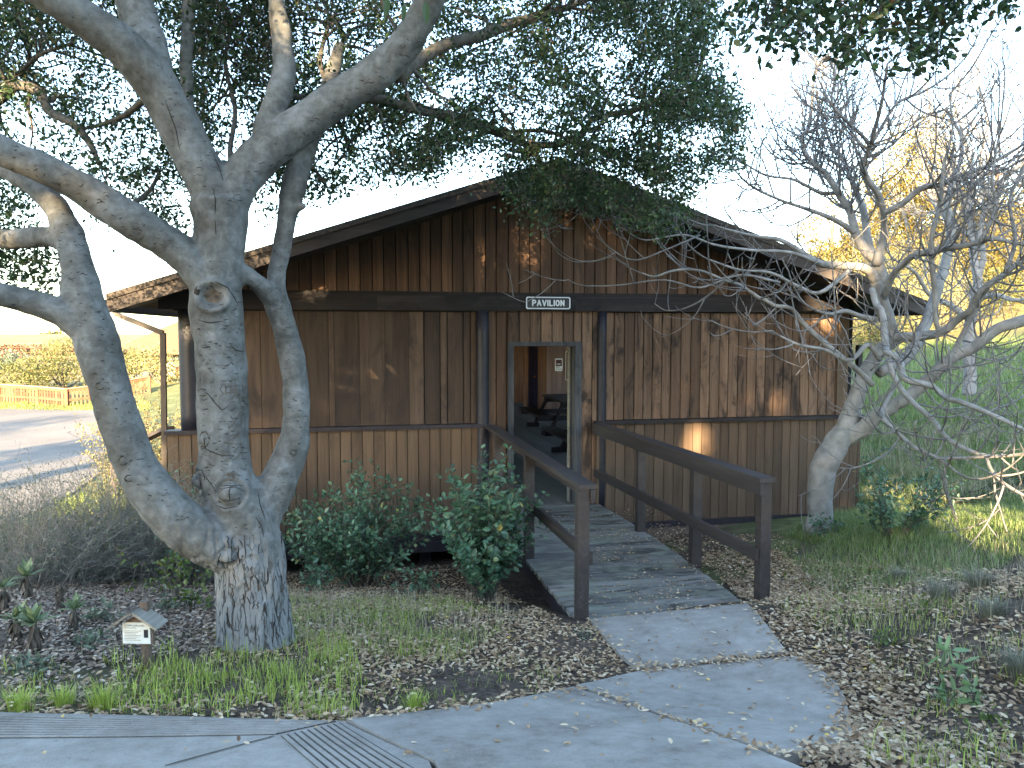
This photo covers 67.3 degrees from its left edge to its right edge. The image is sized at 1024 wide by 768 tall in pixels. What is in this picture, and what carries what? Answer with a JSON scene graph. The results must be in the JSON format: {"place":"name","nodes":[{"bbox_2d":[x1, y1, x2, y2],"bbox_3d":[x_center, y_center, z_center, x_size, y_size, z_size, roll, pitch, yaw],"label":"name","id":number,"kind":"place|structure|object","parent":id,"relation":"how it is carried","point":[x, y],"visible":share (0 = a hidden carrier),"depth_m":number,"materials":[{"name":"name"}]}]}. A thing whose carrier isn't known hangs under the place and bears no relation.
{"place":"outdoors","nodes":[
{"label":"outdoors","id":0,"kind":"place"},
{"bbox_2d":[0,333,149,333],"bbox_3d":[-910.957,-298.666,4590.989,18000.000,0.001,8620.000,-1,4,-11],"label":"water","id":1,"kind":"structure","parent":0,"point":[64,333],"depth_m":6039.74,"materials":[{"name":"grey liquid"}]},
{"bbox_2d":[168,354,178,360],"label":"window","id":2,"kind":"structure","parent":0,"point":[177,355],"depth_m":47.67,"materials":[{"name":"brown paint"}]},
{"bbox_2d":[0,603,851,767],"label":"path","id":3,"kind":"structure","parent":0,"point":[466,735],"depth_m":3.40,"materials":[{"name":"concrete"}]},
{"bbox_2d":[0,207,1023,767],"bbox_3d":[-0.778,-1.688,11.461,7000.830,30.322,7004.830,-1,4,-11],"label":"ground","id":4,"kind":"structure","parent":0,"point":[528,593],"depth_m":4.80,"materials":[{"name":"brown soil"}]},
{"bbox_2d":[0,573,18,613],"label":"rosette plant","id":5,"kind":"object","parent":4,"relation":"on","point":[5,601],"visible":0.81,"depth_m":5.38,"materials":[{"name":"green plant"}]},
{"bbox_2d":[0,599,26,645],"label":"rosette plant","id":6,"kind":"object","parent":4,"relation":"on","point":[14,631],"visible":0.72,"depth_m":4.57,"materials":[{"name":"green plant"}]},
{"bbox_2d":[0,348,28,371],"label":"bush","id":7,"kind":"object","parent":4,"relation":"on","point":[10,353],"visible":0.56,"depth_m":59.60,"materials":[{"name":"yellow plant"}]},
{"bbox_2d":[0,510,39,542],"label":"leafy shrub","id":8,"kind":"object","parent":4,"relation":"on","point":[13,528],"visible":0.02,"depth_m":10.01,"materials":[{"name":"green plant"}]},
{"bbox_2d":[0,681,51,712],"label":"grass clump","id":9,"kind":"object","parent":4,"relation":"on","point":[19,701],"visible":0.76,"depth_m":3.57,"materials":[{"name":"green plant"}]},
{"bbox_2d":[0,357,54,393],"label":"bush","id":10,"kind":"object","parent":4,"relation":"on","point":[30,377],"visible":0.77,"depth_m":43.43,"materials":[{"name":"yellow plant"}]},
{"bbox_2d":[2,649,58,680],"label":"weed","id":11,"kind":"object","parent":4,"relation":"on","point":[39,659],"visible":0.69,"depth_m":4.09,"materials":[{"name":"green plant"}]},
{"bbox_2d":[15,558,46,598],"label":"rosette plant","id":12,"kind":"object","parent":4,"relation":"on","point":[25,570],"visible":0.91,"depth_m":5.98,"materials":[{"name":"green plant"}]},
{"bbox_2d":[11,602,59,653],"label":"rosette plant","id":13,"kind":"object","parent":4,"relation":"on","point":[33,616],"visible":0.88,"depth_m":4.41,"materials":[{"name":"green plant"}]},
{"bbox_2d":[0,343,74,356],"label":"bush","id":14,"kind":"object","parent":4,"relation":"on","point":[17,345],"visible":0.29,"depth_m":79.37,"materials":[{"name":"green plant"}]},
{"bbox_2d":[0,347,74,357],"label":"pipe railing","id":15,"kind":"object","parent":4,"relation":"on","point":[27,352],"visible":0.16,"depth_m":74.64,"materials":[{"name":"metal"}]},
{"bbox_2d":[36,328,63,333],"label":"tree","id":16,"kind":"object","parent":4,"relation":"on","point":[53,332],"visible":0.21,"depth_m":428.46,"materials":[{"name":"yellow plant"}]},
{"bbox_2d":[15,343,85,387],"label":"bush","id":17,"kind":"object","parent":4,"relation":"on","point":[61,371],"visible":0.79,"depth_m":44.55,"materials":[{"name":"yellow plant"}]},
{"bbox_2d":[0,408,105,518],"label":"parking lot","id":18,"kind":"structure","parent":4,"relation":"on","point":[43,436],"depth_m":24.80,"materials":[{"name":"grey asphalt"}]},
{"bbox_2d":[42,337,72,348],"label":"bush","id":19,"kind":"object","parent":4,"relation":"on","point":[64,340],"visible":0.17,"depth_m":88.92,"materials":[{"name":"yellow plant"}]},
{"bbox_2d":[39,679,80,707],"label":"grass clump","id":20,"kind":"object","parent":4,"relation":"on","point":[63,699],"visible":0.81,"depth_m":3.69,"materials":[{"name":"green plant"}]},
{"bbox_2d":[54,584,65,612],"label":"rosette plant","id":21,"kind":"object","parent":4,"relation":"on","point":[60,598],"visible":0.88,"depth_m":5.47,"materials":[{"name":"brown plant"}]},
{"bbox_2d":[59,591,87,632],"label":"rosette plant","id":22,"kind":"object","parent":4,"relation":"on","point":[74,605],"visible":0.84,"depth_m":4.88,"materials":[{"name":"green plant"}]},
{"bbox_2d":[0,400,149,515],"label":"verge grass","id":23,"kind":"structure","parent":4,"relation":"on","point":[16,406],"depth_m":38.13,"materials":[{"name":"green plant"}]},
{"bbox_2d":[0,375,150,405],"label":"picket fence","id":24,"kind":"object","parent":4,"relation":"on","point":[66,400],"visible":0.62,"depth_m":39.57,"materials":[{"name":"beige wood"}]},
{"bbox_2d":[0,441,167,591],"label":"sagebrush","id":25,"kind":"object","parent":4,"relation":"on","point":[32,544],"visible":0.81,"depth_m":6.94,"materials":[{"name":"grey plant"}]},
{"bbox_2d":[71,627,114,649],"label":"weed","id":26,"kind":"object","parent":4,"relation":"on","point":[89,636],"visible":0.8,"depth_m":4.59,"materials":[{"name":"green plant"}]},
{"bbox_2d":[49,479,137,532],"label":"leafy shrub","id":27,"kind":"object","parent":4,"relation":"on","point":[100,498],"visible":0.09,"depth_m":10.41,"materials":[{"name":"green plant"}]},
{"bbox_2d":[74,670,126,712],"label":"grass clump","id":28,"kind":"object","parent":4,"relation":"on","point":[100,698],"visible":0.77,"depth_m":3.65,"materials":[{"name":"green plant"}]},
{"bbox_2d":[78,446,125,508],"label":"leafy shrub","id":29,"kind":"object","parent":4,"relation":"on","point":[104,482],"visible":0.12,"depth_m":13.33,"materials":[{"name":"green plant"}]},
{"bbox_2d":[0,427,204,588],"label":"sagebrush","id":30,"kind":"object","parent":4,"relation":"on","point":[128,504],"visible":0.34,"depth_m":7.45,"materials":[{"name":"grey plant"}]},
{"bbox_2d":[80,596,124,623],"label":"weed","id":31,"kind":"object","parent":4,"relation":"on","point":[93,613],"visible":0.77,"depth_m":5.20,"materials":[{"name":"green plant"}]},
{"bbox_2d":[0,573,221,704],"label":"leaf mulch","id":32,"kind":"object","parent":4,"relation":"on","point":[126,604],"visible":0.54,"depth_m":5.18,"materials":[{"name":"brown plant"}]},
{"bbox_2d":[73,368,180,480],"bbox_3d":[-6.654,0.982,14.281,2.609,2.770,2.376,-2,4,-29],"label":"leafy shrub","id":33,"kind":"object","parent":4,"relation":"on","point":[150,429],"visible":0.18,"depth_m":14.00,"materials":[{"name":"yellow plant"}]},
{"bbox_2d":[44,455,214,585],"bbox_3d":[-3.623,1.415,7.900,2.108,1.506,1.850,-1,4,-11],"label":"sagebrush","id":34,"kind":"object","parent":4,"relation":"on","point":[182,580],"visible":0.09,"depth_m":7.69,"materials":[{"name":"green plant"}]},
{"bbox_2d":[106,600,167,672],"bbox_3d":[-2.056,1.406,4.230,0.283,0.409,0.128,0,4,3],"label":"plant sign","id":35,"kind":"object","parent":4,"relation":"on","point":[143,624],"visible":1,"depth_m":4.22,"materials":[{"name":"white wood"}]},
{"bbox_2d":[122,347,152,382],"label":"bush","id":36,"kind":"object","parent":4,"relation":"on","point":[131,368],"visible":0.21,"depth_m":45.54,"materials":[{"name":"yellow plant"}]},
{"bbox_2d":[107,426,174,513],"bbox_3d":[-5.410,1.425,11.144,0.140,1.925,3.114,-3,5,-40],"label":"handrail","id":37,"kind":"object","parent":4,"relation":"on","point":[154,434],"visible":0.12,"depth_m":10.44,"materials":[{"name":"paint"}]},
{"bbox_2d":[121,322,178,377],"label":"hillside","id":38,"kind":"structure","parent":4,"relation":"on","point":[171,332],"depth_m":47.53,"materials":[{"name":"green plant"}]},
{"bbox_2d":[127,342,179,385],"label":"bush","id":39,"kind":"object","parent":4,"relation":"on","point":[155,361],"visible":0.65,"depth_m":43.91,"materials":[{"name":"yellow plant"}]},
{"bbox_2d":[114,546,214,595],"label":"vine","id":40,"kind":"object","parent":4,"relation":"on","point":[178,570],"visible":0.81,"depth_m":6.56,"materials":[{"name":"green plant"}]},
{"bbox_2d":[151,584,189,612],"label":"weed","id":41,"kind":"object","parent":4,"relation":"on","point":[163,603],"visible":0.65,"depth_m":5.67,"materials":[{"name":"green plant"}]},
{"bbox_2d":[146,462,205,585],"bbox_3d":[-3.161,1.389,7.538,0.808,1.319,0.940,-2,4,-22],"label":"leafy shrub","id":42,"kind":"object","parent":4,"relation":"on","point":[191,575],"visible":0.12,"depth_m":7.49,"materials":[{"name":"green plant"}]},
{"bbox_2d":[154,579,215,610],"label":"vine","id":43,"kind":"object","parent":4,"relation":"on","point":[198,598],"visible":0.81,"depth_m":5.78,"materials":[{"name":"green plant"}]},
{"bbox_2d":[283,481,341,579],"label":"leafy shrub","id":44,"kind":"object","parent":4,"relation":"on","point":[306,505],"visible":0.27,"depth_m":8.38,"materials":[{"name":"green plant"}]},
{"bbox_2d":[299,555,329,592],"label":"leafy seedling","id":45,"kind":"object","parent":4,"relation":"on","point":[313,582],"visible":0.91,"depth_m":7.55,"materials":[{"name":"green plant"}]},
{"bbox_2d":[281,454,442,588],"bbox_3d":[-1.640,1.476,8.207,1.668,1.462,1.634,-2,4,-24],"label":"leafy shrub","id":46,"kind":"object","parent":4,"relation":"on","point":[363,551],"visible":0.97,"depth_m":8.00,"materials":[{"name":"green plant"}]},
{"bbox_2d":[0,0,767,653],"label":"oak tree","id":47,"kind":"object","parent":4,"relation":"on","point":[228,534],"visible":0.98,"depth_m":5.18,"materials":[{"name":"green plant"}]},
{"bbox_2d":[391,563,439,596],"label":"leafy seedling","id":48,"kind":"object","parent":4,"relation":"on","point":[423,581],"visible":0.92,"depth_m":7.32,"materials":[{"name":"green plant"}]},
{"bbox_2d":[398,687,432,711],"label":"grass clump","id":49,"kind":"object","parent":4,"relation":"on","point":[415,701],"visible":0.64,"depth_m":3.85,"materials":[{"name":"green plant"}]},
{"bbox_2d":[411,444,551,602],"bbox_3d":[-0.292,1.296,7.104,1.163,1.521,1.327,2,5,32],"label":"leafy shrub","id":50,"kind":"object","parent":4,"relation":"on","point":[486,568],"visible":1,"depth_m":6.91,"materials":[{"name":"green plant"}]},
{"bbox_2d":[462,488,533,594],"bbox_3d":[-0.259,1.531,7.291,0.519,1.097,0.889,-3,5,-35],"label":"leafy shoot","id":51,"kind":"object","parent":4,"relation":"on","point":[500,538],"visible":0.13,"depth_m":7.16,"materials":[{"name":"green plant"}]},
{"bbox_2d":[0,504,1023,767],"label":"fallen leaves","id":52,"kind":"object","parent":4,"relation":"on","point":[858,734],"visible":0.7,"depth_m":4.58,"materials":[{"name":"brown plant"}]},
{"bbox_2d":[1,547,1023,767],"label":"grass","id":53,"kind":"structure","parent":4,"relation":"on","point":[223,675],"depth_m":4.26,"materials":[{"name":"green plant"}]},
{"bbox_2d":[105,159,938,565],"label":"pavilion","id":54,"kind":"structure","parent":4,"relation":"on","point":[431,349],"depth_m":9.73,"materials":[{"name":"brown wood"}]},
{"bbox_2d":[528,346,537,408],"bbox_3d":[0.562,-0.264,21.694,0.114,2.060,0.440,-2,4,-29],"label":"inner door","id":55,"kind":"structure","parent":54,"relation":"in","point":[532,350],"depth_m":21.65,"materials":[{"name":"blue paint"}]},
{"bbox_2d":[519,394,566,434],"bbox_3d":[1.279,0.683,17.721,1.850,0.745,2.100,-1,4,-11],"label":"picnic table","id":56,"kind":"object","parent":54,"relation":"on","point":[541,414],"visible":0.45,"depth_m":17.67,"materials":[{"name":"brown paint"}]},
{"bbox_2d":[525,296,570,309],"bbox_3d":[0.458,-1.025,9.729,0.585,0.162,0.029,-1,4,-11],"label":"sign","id":57,"kind":"object","parent":54,"relation":"attached to","point":[554,303],"visible":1,"depth_m":9.72,"materials":[{"name":"grey metal"}]},
{"bbox_2d":[541,426,566,452],"bbox_3d":[1.664,0.947,13.830,1.850,0.745,2.100,-1,4,-11],"label":"picnic table","id":58,"kind":"object","parent":54,"relation":"on","point":[560,433],"visible":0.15,"depth_m":14.38,"materials":[{"name":"brown paint"}]},
{"bbox_2d":[555,358,562,370],"bbox_3d":[1.299,-0.528,21.106,0.241,0.345,0.022,-1,4,-11],"label":"notice","id":59,"kind":"object","parent":54,"relation":"attached to","point":[558,364],"visible":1,"depth_m":21.10,"materials":[{"name":"white paper"}]},
{"bbox_2d":[570,622,596,640],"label":"leafy seedling","id":60,"kind":"object","parent":4,"relation":"on","point":[585,633],"visible":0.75,"depth_m":5.46,"materials":[{"name":"green plant"}]},
{"bbox_2d":[502,504,739,619],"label":"boardwalk","id":61,"kind":"structure","parent":4,"relation":"on","point":[548,569],"depth_m":7.25,"materials":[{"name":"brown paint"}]},
{"bbox_2d":[485,425,596,620],"bbox_3d":[0.155,1.214,7.811,0.142,1.144,3.872,-1,4,-13],"label":"handrail","id":62,"kind":"object","parent":61,"relation":"on","point":[582,487],"visible":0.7,"depth_m":6.62,"materials":[{"name":"paint"}]},
{"bbox_2d":[592,423,775,600],"bbox_3d":[1.580,1.182,8.093,0.142,1.109,3.878,-1,4,-14],"label":"handrail","id":63,"kind":"object","parent":61,"relation":"on","point":[699,466],"visible":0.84,"depth_m":7.36,"materials":[{"name":"paint"}]},
{"bbox_2d":[501,0,1023,558],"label":"bare tree","id":64,"kind":"object","parent":4,"relation":"on","point":[845,434],"visible":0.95,"depth_m":8.12,"materials":[{"name":"grey plant"}]},
{"bbox_2d":[800,575,821,588],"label":"weed","id":65,"kind":"object","parent":4,"relation":"on","point":[811,583],"visible":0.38,"depth_m":6.78,"materials":[{"name":"green plant"}]},
{"bbox_2d":[809,512,846,538],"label":"leafy seedling","id":66,"kind":"object","parent":4,"relation":"on","point":[820,524],"visible":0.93,"depth_m":8.61,"materials":[{"name":"green plant"}]},
{"bbox_2d":[791,194,880,274],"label":"tree","id":67,"kind":"object","parent":4,"relation":"on","point":[816,241],"visible":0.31,"depth_m":43.72,"materials":[{"name":"yellow plant"}]},
{"bbox_2d":[830,580,861,594],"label":"weed","id":68,"kind":"object","parent":4,"relation":"on","point":[843,588],"visible":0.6,"depth_m":6.31,"materials":[{"name":"green plant"}]},
{"bbox_2d":[816,249,901,280],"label":"bush","id":69,"kind":"object","parent":4,"relation":"on","point":[850,259],"visible":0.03,"depth_m":35.66,"materials":[{"name":"yellow plant"}]},
{"bbox_2d":[695,0,1023,88],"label":"oak tree","id":70,"kind":"object","parent":4,"relation":"on","point":[913,49],"visible":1,"depth_m":2.97,"materials":[{"name":"green plant"}]},
{"bbox_2d":[830,231,929,285],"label":"bush","id":71,"kind":"object","parent":4,"relation":"on","point":[886,254],"visible":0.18,"depth_m":41.58,"materials":[{"name":"yellow plant"}]},
{"bbox_2d":[870,625,902,646],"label":"weed","id":72,"kind":"object","parent":4,"relation":"on","point":[886,642],"visible":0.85,"depth_m":4.67,"materials":[{"name":"green plant"}]},
{"bbox_2d":[852,293,934,351],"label":"bush","id":73,"kind":"object","parent":4,"relation":"on","point":[860,335],"visible":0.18,"depth_m":26.77,"materials":[{"name":"yellow plant"}]},
{"bbox_2d":[852,270,941,343],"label":"bush","id":74,"kind":"object","parent":4,"relation":"on","point":[899,282],"visible":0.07,"depth_m":29.27,"materials":[{"name":"yellow plant"}]},
{"bbox_2d":[885,565,911,580],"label":"grass tuft","id":75,"kind":"object","parent":4,"relation":"on","point":[897,574],"visible":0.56,"depth_m":6.41,"materials":[{"name":"green plant"}]},
{"bbox_2d":[863,251,953,317],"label":"bush","id":76,"kind":"object","parent":4,"relation":"on","point":[907,276],"visible":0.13,"depth_m":33.48,"materials":[{"name":"yellow plant"}]},
{"bbox_2d":[852,445,966,538],"bbox_3d":[3.935,1.113,7.836,1.022,1.018,1.112,-4,5,-42],"label":"leafy shrub","id":77,"kind":"object","parent":4,"relation":"on","point":[888,508],"visible":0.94,"depth_m":7.79,"materials":[{"name":"green plant"}]},
{"bbox_2d":[844,102,975,278],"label":"tree","id":78,"kind":"object","parent":4,"relation":"on","point":[903,186],"visible":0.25,"depth_m":44.21,"materials":[{"name":"yellow plant"}]},
{"bbox_2d":[889,212,944,269],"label":"bush","id":79,"kind":"object","parent":4,"relation":"on","point":[923,240],"visible":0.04,"depth_m":46.01,"materials":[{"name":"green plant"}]},
{"bbox_2d":[904,592,950,615],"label":"weed","id":80,"kind":"object","parent":4,"relation":"on","point":[923,605],"visible":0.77,"depth_m":5.00,"materials":[{"name":"green plant"}]},
{"bbox_2d":[834,6,1023,395],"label":"bare tree","id":81,"kind":"object","parent":4,"relation":"on","point":[979,272],"visible":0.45,"depth_m":13.86,"materials":[{"name":"grey plant"}]},
{"bbox_2d":[887,244,986,314],"bbox_3d":[18.178,-4.282,32.863,4.968,3.202,3.845,-1,4,-11],"label":"bush","id":82,"kind":"object","parent":4,"relation":"on","point":[949,276],"visible":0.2,"depth_m":32.23,"materials":[{"name":"yellow plant"}]},
{"bbox_2d":[896,276,978,333],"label":"bush","id":83,"kind":"object","parent":4,"relation":"on","point":[927,297],"visible":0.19,"depth_m":28.75,"materials":[{"name":"yellow plant"}]},
{"bbox_2d":[915,572,967,604],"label":"grass tuft","id":84,"kind":"object","parent":4,"relation":"on","point":[934,590],"visible":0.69,"depth_m":5.20,"materials":[{"name":"green plant"}]},
{"bbox_2d":[925,635,985,707],"bbox_3d":[2.103,1.399,3.674,0.262,0.378,0.287,-1,4,-11],"label":"sapling","id":85,"kind":"object","parent":4,"relation":"on","point":[959,671],"visible":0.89,"depth_m":3.67,"materials":[{"name":"green plant"}]},
{"bbox_2d":[902,209,1017,277],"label":"bush","id":86,"kind":"object","parent":4,"relation":"on","point":[939,242],"visible":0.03,"depth_m":42.21,"materials":[{"name":"yellow plant"}]},
{"bbox_2d":[908,459,1023,509],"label":"shrub","id":87,"kind":"object","parent":4,"relation":"on","point":[966,493],"visible":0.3,"depth_m":10.08,"materials":[{"name":"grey plant"}]},
{"bbox_2d":[937,225,1017,297],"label":"bush","id":88,"kind":"object","parent":4,"relation":"on","point":[965,262],"depth_m":36.30,"materials":[{"name":"yellow plant"}]},
{"bbox_2d":[945,560,1010,592],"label":"grass tuft","id":89,"kind":"object","parent":4,"relation":"on","point":[972,581],"visible":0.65,"depth_m":5.26,"materials":[{"name":"green plant"}]},
{"bbox_2d":[940,175,1023,305],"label":"tree","id":90,"kind":"object","parent":4,"relation":"on","point":[1000,263],"visible":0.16,"depth_m":33.67,"materials":[{"name":"yellow plant"}]},
{"bbox_2d":[950,701,1021,726],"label":"weed","id":91,"kind":"object","parent":4,"relation":"on","point":[988,717],"visible":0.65,"depth_m":3.40,"materials":[{"name":"green plant"}]},
{"bbox_2d":[956,240,1023,296],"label":"bush","id":92,"kind":"object","parent":4,"relation":"on","point":[997,266],"visible":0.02,"depth_m":35.56,"materials":[{"name":"yellow plant"}]},
{"bbox_2d":[957,266,1023,320],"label":"bush","id":93,"kind":"object","parent":4,"relation":"on","point":[1012,295],"visible":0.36,"depth_m":30.37,"materials":[{"name":"yellow plant"}]},
{"bbox_2d":[968,591,1020,619],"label":"grass tuft","id":94,"kind":"object","parent":4,"relation":"on","point":[993,609],"visible":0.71,"depth_m":4.53,"materials":[{"name":"green plant"}]},
{"bbox_2d":[987,637,1023,680],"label":"grass tuft","id":95,"kind":"object","parent":4,"relation":"on","point":[1013,662],"visible":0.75,"depth_m":3.77,"materials":[{"name":"green plant"}]},
{"bbox_2d":[996,153,1023,257],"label":"tree","id":96,"kind":"object","parent":4,"relation":"on","point":[1013,215],"visible":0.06,"depth_m":40.95,"materials":[{"name":"yellow plant"}]},
{"bbox_2d":[0,418,1023,698],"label":"dry grass","id":97,"kind":"structure","parent":0,"point":[910,430],"depth_m":6.04,"materials":[{"name":"green plant"}]},
{"bbox_2d":[0,0,1023,332],"label":"sky","id":98,"kind":"structure","parent":0,"point":[118,270],"materials":[{"name":"white"}]},
{"bbox_2d":[772,333,1023,587],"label":"hill grass","id":99,"kind":"structure","parent":0,"point":[1012,522],"depth_m":9.37,"materials":[{"name":"green plant"}]}
]}

